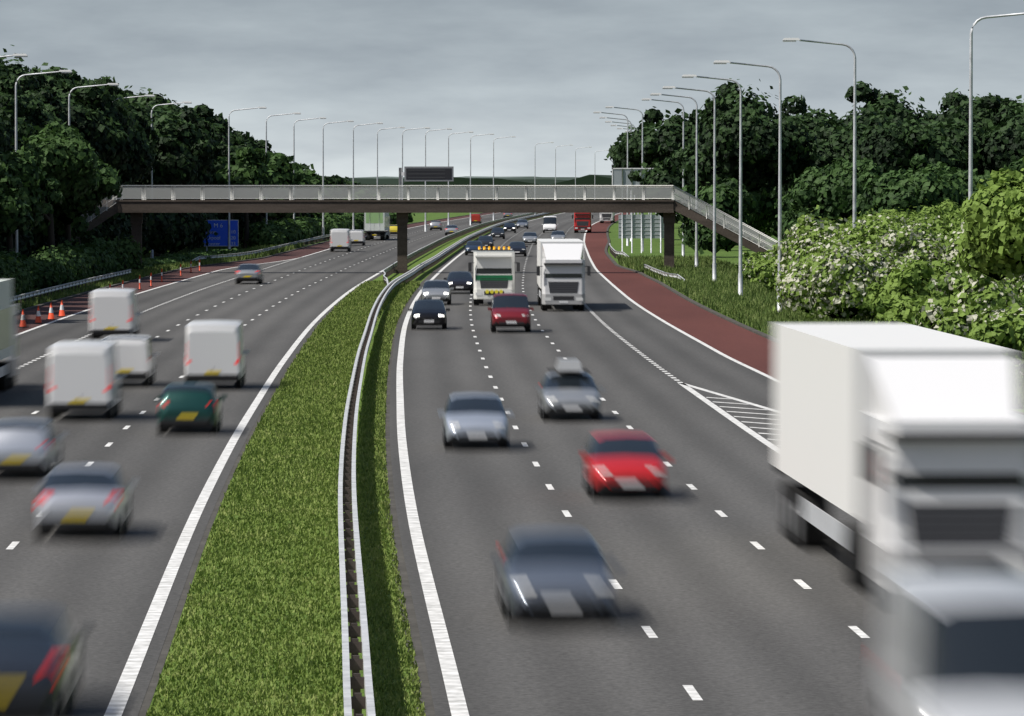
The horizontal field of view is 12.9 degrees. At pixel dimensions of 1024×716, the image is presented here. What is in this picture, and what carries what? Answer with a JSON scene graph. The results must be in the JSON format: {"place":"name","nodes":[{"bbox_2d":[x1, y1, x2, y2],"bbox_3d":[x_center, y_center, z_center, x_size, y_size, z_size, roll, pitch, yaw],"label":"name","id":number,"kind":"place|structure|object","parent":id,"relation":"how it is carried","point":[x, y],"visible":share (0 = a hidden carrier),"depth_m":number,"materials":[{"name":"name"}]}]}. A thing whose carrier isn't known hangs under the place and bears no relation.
{"place":"outdoors","nodes":[
{"label":"outdoors","id":0,"kind":"place"},
{"bbox_2d":[14,241,303,309],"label":"verge grass","id":1,"kind":"structure","parent":0,"point":[132,275],"depth_m":364.01,"materials":[{"name":"green plant"}]},
{"bbox_2d":[0,119,414,300],"bbox_3d":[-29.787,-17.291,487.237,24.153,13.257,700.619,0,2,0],"label":"roadside trees","id":2,"kind":"object","parent":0,"point":[22,195],"depth_m":345.73,"materials":[{"name":"green plant"}]},
{"bbox_2d":[18,213,494,332],"bbox_3d":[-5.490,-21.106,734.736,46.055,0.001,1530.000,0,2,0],"label":"grass verge","id":3,"kind":"structure","parent":0,"point":[74,305],"depth_m":344.42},
{"bbox_2d":[18,260,199,327],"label":"traffic cones","id":4,"kind":"object","parent":3,"relation":"on","point":[50,315],"visible":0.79,"depth_m":252.19,"materials":[{"name":"orange plastic"}]},
{"bbox_2d":[138,213,559,715],"bbox_3d":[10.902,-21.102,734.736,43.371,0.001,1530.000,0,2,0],"label":"strip","id":5,"kind":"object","parent":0,"point":[426,697],"depth_m":85.92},
{"bbox_2d":[146,213,558,715],"bbox_3d":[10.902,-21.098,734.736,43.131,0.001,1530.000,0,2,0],"label":"median grass","id":6,"kind":"structure","parent":0,"point":[420,278],"depth_m":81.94,"materials":[{"name":"green plant"}]},
{"bbox_2d":[12,213,684,715],"bbox_3d":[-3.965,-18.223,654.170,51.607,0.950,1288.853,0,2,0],"label":"safety barriers","id":7,"kind":"object","parent":6,"relation":"on","point":[352,615],"visible":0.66,"depth_m":104.45,"materials":[{"name":"silver metal"}]},
{"bbox_2d":[399,166,453,199],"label":"matrix sign","id":8,"kind":"object","parent":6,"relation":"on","point":[427,173],"visible":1,"depth_m":374.45,"materials":[{"name":"grey metal"}]},
{"bbox_2d":[0,213,881,715],"bbox_3d":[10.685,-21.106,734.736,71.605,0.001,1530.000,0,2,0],"label":"carriageway road","id":9,"kind":"structure","parent":0,"point":[732,615],"depth_m":103.74,"materials":[{"name":"grey asphalt"}]},
{"bbox_2d":[0,279,27,390],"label":"truck","id":10,"kind":"object","parent":9,"relation":"on","point":[9,362],"visible":1,"depth_m":162.91,"materials":[{"name":"white paint"}]},
{"bbox_2d":[0,419,65,479],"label":"silver car","id":11,"kind":"object","parent":9,"relation":"on","point":[29,446],"visible":0.83,"depth_m":113.68,"materials":[{"name":"grey paint"}]},
{"bbox_2d":[0,610,89,715],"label":"dark car","id":12,"kind":"object","parent":9,"relation":"on","point":[40,665],"visible":1,"depth_m":62.51,"materials":[{"name":"blue paint"}]},
{"bbox_2d":[36,465,136,538],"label":"silver car","id":13,"kind":"object","parent":9,"relation":"on","point":[83,497],"visible":1,"depth_m":94.78,"materials":[{"name":"grey paint"}]},
{"bbox_2d":[48,340,124,419],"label":"van","id":14,"kind":"object","parent":9,"relation":"on","point":[83,375],"visible":1,"depth_m":142.10,"materials":[{"name":"white paint"}]},
{"bbox_2d":[90,288,141,339],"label":"van","id":15,"kind":"object","parent":9,"relation":"on","point":[113,311],"visible":0.93,"depth_m":212.55,"materials":[{"name":"white paint"}]},
{"bbox_2d":[102,335,158,385],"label":"van","id":16,"kind":"object","parent":9,"relation":"on","point":[135,358],"visible":0.58,"depth_m":165.52,"materials":[{"name":"white paint"}]},
{"bbox_2d":[156,383,226,433],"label":"green car","id":17,"kind":"object","parent":9,"relation":"on","point":[189,405],"visible":1,"depth_m":134.45,"materials":[{"name":"teal paint"}]},
{"bbox_2d":[185,320,249,388],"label":"van","id":18,"kind":"object","parent":9,"relation":"on","point":[215,351],"visible":0.93,"depth_m":163.21,"materials":[{"name":"white paint"}]},
{"bbox_2d":[236,264,264,283],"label":"silver car","id":19,"kind":"object","parent":9,"relation":"on","point":[249,272],"visible":1,"depth_m":331.92,"materials":[{"name":"grey paint"}]},
{"bbox_2d":[330,229,351,251],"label":"van","id":20,"kind":"object","parent":9,"relation":"on","point":[340,239],"visible":1,"depth_m":483.46,"materials":[{"name":"white paint"}]},
{"bbox_2d":[350,230,365,245],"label":"van","id":21,"kind":"object","parent":9,"relation":"on","point":[357,236],"visible":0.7,"depth_m":529.87,"materials":[{"name":"white paint"}]},
{"bbox_2d":[364,213,391,239],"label":"truck","id":22,"kind":"object","parent":9,"relation":"on","point":[376,224],"visible":0.96,"depth_m":576.77,"materials":[{"name":"white paint"}]},
{"bbox_2d":[390,225,396,233],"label":"van","id":23,"kind":"object","parent":9,"relation":"on","point":[393,229],"visible":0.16,"depth_m":630.16,"materials":[{"name":"yellow paint"}]},
{"bbox_2d":[408,299,449,328],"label":"black hatchback","id":24,"kind":"object","parent":9,"relation":"on","point":[428,312],"visible":1,"depth_m":230.21,"materials":[{"name":"black paint"}]},
{"bbox_2d":[429,221,442,229],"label":"car","id":25,"kind":"object","parent":9,"relation":"on","point":[435,224],"visible":1,"depth_m":695.88,"materials":[{"name":"grey paint"}]},
{"bbox_2d":[419,280,453,304],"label":"silver car","id":26,"kind":"object","parent":9,"relation":"on","point":[437,289],"visible":0.87,"depth_m":276.05,"materials":[{"name":"grey paint"}]},
{"bbox_2d":[6,213,869,715],"bbox_3d":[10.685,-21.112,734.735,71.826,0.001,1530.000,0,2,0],"label":"lane markings","id":27,"kind":"object","parent":9,"relation":"on","point":[450,673],"depth_m":98.00,"materials":[{"name":"paint"}]},
{"bbox_2d":[444,225,459,234],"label":"car","id":28,"kind":"object","parent":9,"relation":"on","point":[450,229],"visible":0.76,"depth_m":630.01,"materials":[{"name":"grey paint"}]},
{"bbox_2d":[444,271,473,293],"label":"black car","id":29,"kind":"object","parent":9,"relation":"on","point":[460,280],"visible":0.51,"depth_m":303.47,"materials":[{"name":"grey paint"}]},
{"bbox_2d":[464,241,484,254],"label":"blue car","id":30,"kind":"object","parent":9,"relation":"on","point":[471,246],"visible":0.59,"depth_m":460.87,"materials":[{"name":"blue paint"}]},
{"bbox_2d":[438,393,513,448],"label":"silver car","id":31,"kind":"object","parent":9,"relation":"on","point":[474,417],"visible":1,"depth_m":127.06,"materials":[{"name":"grey paint"}]},
{"bbox_2d":[471,214,481,223],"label":"van","id":32,"kind":"object","parent":9,"relation":"on","point":[475,218],"visible":0.82,"depth_m":795.22,"materials":[{"name":"red paint"}]},
{"bbox_2d":[476,236,494,248],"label":"dark car","id":33,"kind":"object","parent":9,"relation":"on","point":[486,241],"visible":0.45,"depth_m":502.73,"materials":[{"name":"grey paint"}]},
{"bbox_2d":[468,246,519,304],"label":"truck","id":34,"kind":"object","parent":9,"relation":"on","point":[493,271],"visible":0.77,"depth_m":274.12,"materials":[{"name":"white paint"}]},
{"bbox_2d":[490,227,505,238],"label":"dark car","id":35,"kind":"object","parent":9,"relation":"on","point":[497,232],"visible":0.89,"depth_m":591.29,"materials":[{"name":"grey paint"}]},
{"bbox_2d":[503,213,513,217],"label":"car","id":36,"kind":"object","parent":9,"relation":"on","point":[507,215],"visible":0.77,"depth_m":927.87,"materials":[{"name":"grey paint"}]},
{"bbox_2d":[502,223,516,232],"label":"dark car","id":37,"kind":"object","parent":9,"relation":"on","point":[509,227],"visible":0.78,"depth_m":661.73,"materials":[{"name":"black paint"}]},
{"bbox_2d":[488,293,533,331],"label":"car","id":38,"kind":"object","parent":9,"relation":"on","point":[510,309],"visible":1,"depth_m":225.57,"materials":[{"name":"red paint"}]},
{"bbox_2d":[506,242,527,255],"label":"dark car","id":39,"kind":"object","parent":9,"relation":"on","point":[518,247],"visible":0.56,"depth_m":454.48,"materials":[{"name":"grey paint"}]},
{"bbox_2d":[18,213,1023,414],"bbox_3d":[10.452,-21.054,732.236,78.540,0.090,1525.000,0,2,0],"label":"road kerb","id":40,"kind":"structure","parent":9,"relation":"on","point":[735,322],"depth_m":320.77,"materials":[{"name":"grey concrete"}]},
{"bbox_2d":[515,219,528,228],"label":"silver car","id":41,"kind":"object","parent":9,"relation":"on","point":[522,223],"visible":0.94,"depth_m":718.45,"materials":[{"name":"grey paint"}]},
{"bbox_2d":[521,232,538,244],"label":"silver car","id":42,"kind":"object","parent":9,"relation":"on","point":[529,237],"visible":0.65,"depth_m":538.75,"materials":[{"name":"grey paint"}]},
{"bbox_2d":[542,216,557,232],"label":"white van","id":43,"kind":"object","parent":9,"relation":"on","point":[549,223],"visible":0.92,"depth_m":661.89,"materials":[{"name":"white paint"}]},
{"bbox_2d":[493,530,619,623],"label":"grey car","id":44,"kind":"object","parent":9,"relation":"on","point":[553,572],"visible":1,"depth_m":76.84,"materials":[{"name":"grey paint"}]},
{"bbox_2d":[549,231,566,238],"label":"silver car","id":45,"kind":"object","parent":9,"relation":"on","point":[558,235],"visible":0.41,"depth_m":552.87,"materials":[{"name":"grey paint"}]},
{"bbox_2d":[537,239,590,310],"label":"truck","id":46,"kind":"object","parent":9,"relation":"on","point":[561,266],"visible":1,"depth_m":262.23,"materials":[{"name":"white paint"}]},
{"bbox_2d":[536,359,604,420],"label":"car","id":47,"kind":"object","parent":9,"relation":"on","point":[568,387],"visible":1,"depth_m":142.44,"materials":[{"name":"grey paint"}]},
{"bbox_2d":[572,213,592,232],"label":"red truck","id":48,"kind":"object","parent":9,"relation":"on","point":[582,221],"visible":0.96,"depth_m":661.00,"materials":[{"name":"red paint"}]},
{"bbox_2d":[581,432,670,498],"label":"red car","id":49,"kind":"object","parent":9,"relation":"on","point":[623,461],"visible":1,"depth_m":107.08,"materials":[{"name":"red paint"}]},
{"bbox_2d":[707,397,773,439],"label":"chevron road markings","id":50,"kind":"object","parent":9,"relation":"on","point":[748,417],"depth_m":146.27,"materials":[{"name":"paint"}]},
{"bbox_2d":[774,323,1023,605],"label":"white truck","id":51,"kind":"object","parent":9,"relation":"on","point":[905,441],"visible":0.97,"depth_m":80.50,"materials":[{"name":"white paint"}]},
{"bbox_2d":[879,569,1023,715],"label":"van","id":52,"kind":"object","parent":9,"relation":"on","point":[952,642],"visible":1,"depth_m":55.81,"materials":[{"name":"grey paint"}]},
{"bbox_2d":[140,213,782,715],"bbox_3d":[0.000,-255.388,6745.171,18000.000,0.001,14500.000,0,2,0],"label":"ground","id":53,"kind":"structure","parent":0,"point":[768,241],"depth_m":550.97,"materials":[{"name":"green plant"}]},
{"bbox_2d":[0,45,360,258],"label":"woodland trees","id":54,"kind":"object","parent":53,"relation":"on","point":[117,135],"depth_m":420.20,"materials":[{"name":"green plant"}]},
{"bbox_2d":[7,199,764,255],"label":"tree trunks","id":55,"kind":"object","parent":53,"relation":"on","point":[48,216],"visible":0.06,"depth_m":348.03,"materials":[{"name":"brown plant"}]},
{"bbox_2d":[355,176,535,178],"bbox_3d":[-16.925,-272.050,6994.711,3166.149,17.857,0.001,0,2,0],"label":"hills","id":56,"kind":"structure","parent":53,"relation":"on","point":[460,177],"depth_m":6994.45,"materials":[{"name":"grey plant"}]},
{"bbox_2d":[321,175,611,184],"bbox_3d":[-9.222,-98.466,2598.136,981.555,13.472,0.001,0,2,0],"label":"distant trees","id":57,"kind":"object","parent":53,"relation":"on","point":[396,181],"visible":0.03,"depth_m":2598.01,"materials":[{"name":"green plant"}]},
{"bbox_2d":[368,177,578,179],"bbox_3d":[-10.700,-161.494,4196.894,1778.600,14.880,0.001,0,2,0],"label":"hills","id":58,"kind":"structure","parent":53,"relation":"on","point":[564,178],"depth_m":4196.71,"materials":[{"name":"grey plant"}]},
{"bbox_2d":[358,175,636,199],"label":"distant trees","id":59,"kind":"object","parent":53,"relation":"on","point":[519,191],"visible":0.1,"depth_m":1698.83,"materials":[{"name":"green plant"}]},
{"bbox_2d":[0,0,1023,177],"label":"sky","id":60,"kind":"structure","parent":0,"point":[534,72],"materials":[{"name":"grey"}]},
{"bbox_2d":[144,213,1023,412],"bbox_3d":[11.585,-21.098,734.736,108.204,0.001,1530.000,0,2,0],"label":"verge grass","id":61,"kind":"structure","parent":0,"point":[732,256],"depth_m":516.82,"materials":[{"name":"green plant"}]},
{"bbox_2d":[203,220,238,250],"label":"road sign","id":62,"kind":"object","parent":61,"relation":"on","point":[222,235],"visible":0.6,"depth_m":477.81,"materials":[{"name":"blue metal"}]},
{"bbox_2d":[71,185,777,272],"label":"footbridge","id":63,"kind":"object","parent":61,"relation":"on","point":[137,209],"visible":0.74,"depth_m":370.49,"materials":[{"name":"concrete"}]},
{"bbox_2d":[0,13,1023,309],"bbox_3d":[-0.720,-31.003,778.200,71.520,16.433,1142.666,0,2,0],"label":"street lights","id":64,"kind":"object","parent":61,"relation":"on","point":[740,273],"depth_m":325.58,"materials":[{"name":"grey metal"}]},
{"bbox_2d":[612,168,663,252],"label":"direction sign","id":65,"kind":"object","parent":61,"relation":"on","point":[641,226],"visible":0.56,"depth_m":476.74,"materials":[{"name":"grey metal"}]},
{"bbox_2d":[585,213,773,377],"bbox_3d":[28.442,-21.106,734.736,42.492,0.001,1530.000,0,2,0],"label":"red road shoulder","id":66,"kind":"object","parent":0,"point":[742,345],"depth_m":256.47},
{"bbox_2d":[600,213,614,222],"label":"white truck","id":67,"kind":"object","parent":66,"relation":"on","point":[607,217],"visible":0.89,"depth_m":814.43,"materials":[{"name":"white paint"}]},
{"bbox_2d":[604,78,1023,220],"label":"woodland trees","id":68,"kind":"object","parent":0,"point":[895,134],"depth_m":397.55,"materials":[{"name":"green plant"}]},
{"bbox_2d":[617,254,1023,408],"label":"verge grass","id":69,"kind":"structure","parent":0,"point":[753,304],"depth_m":290.85,"materials":[{"name":"green plant"}]},
{"bbox_2d":[669,153,1023,253],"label":"trees","id":70,"kind":"object","parent":69,"relation":"on","point":[827,189],"depth_m":353.58,"materials":[{"name":"green plant"}]},
{"bbox_2d":[733,156,1023,384],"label":"flowering bushes","id":71,"kind":"object","parent":69,"relation":"on","point":[951,286],"depth_m":206.50,"materials":[{"name":"green plant"}]}
]}

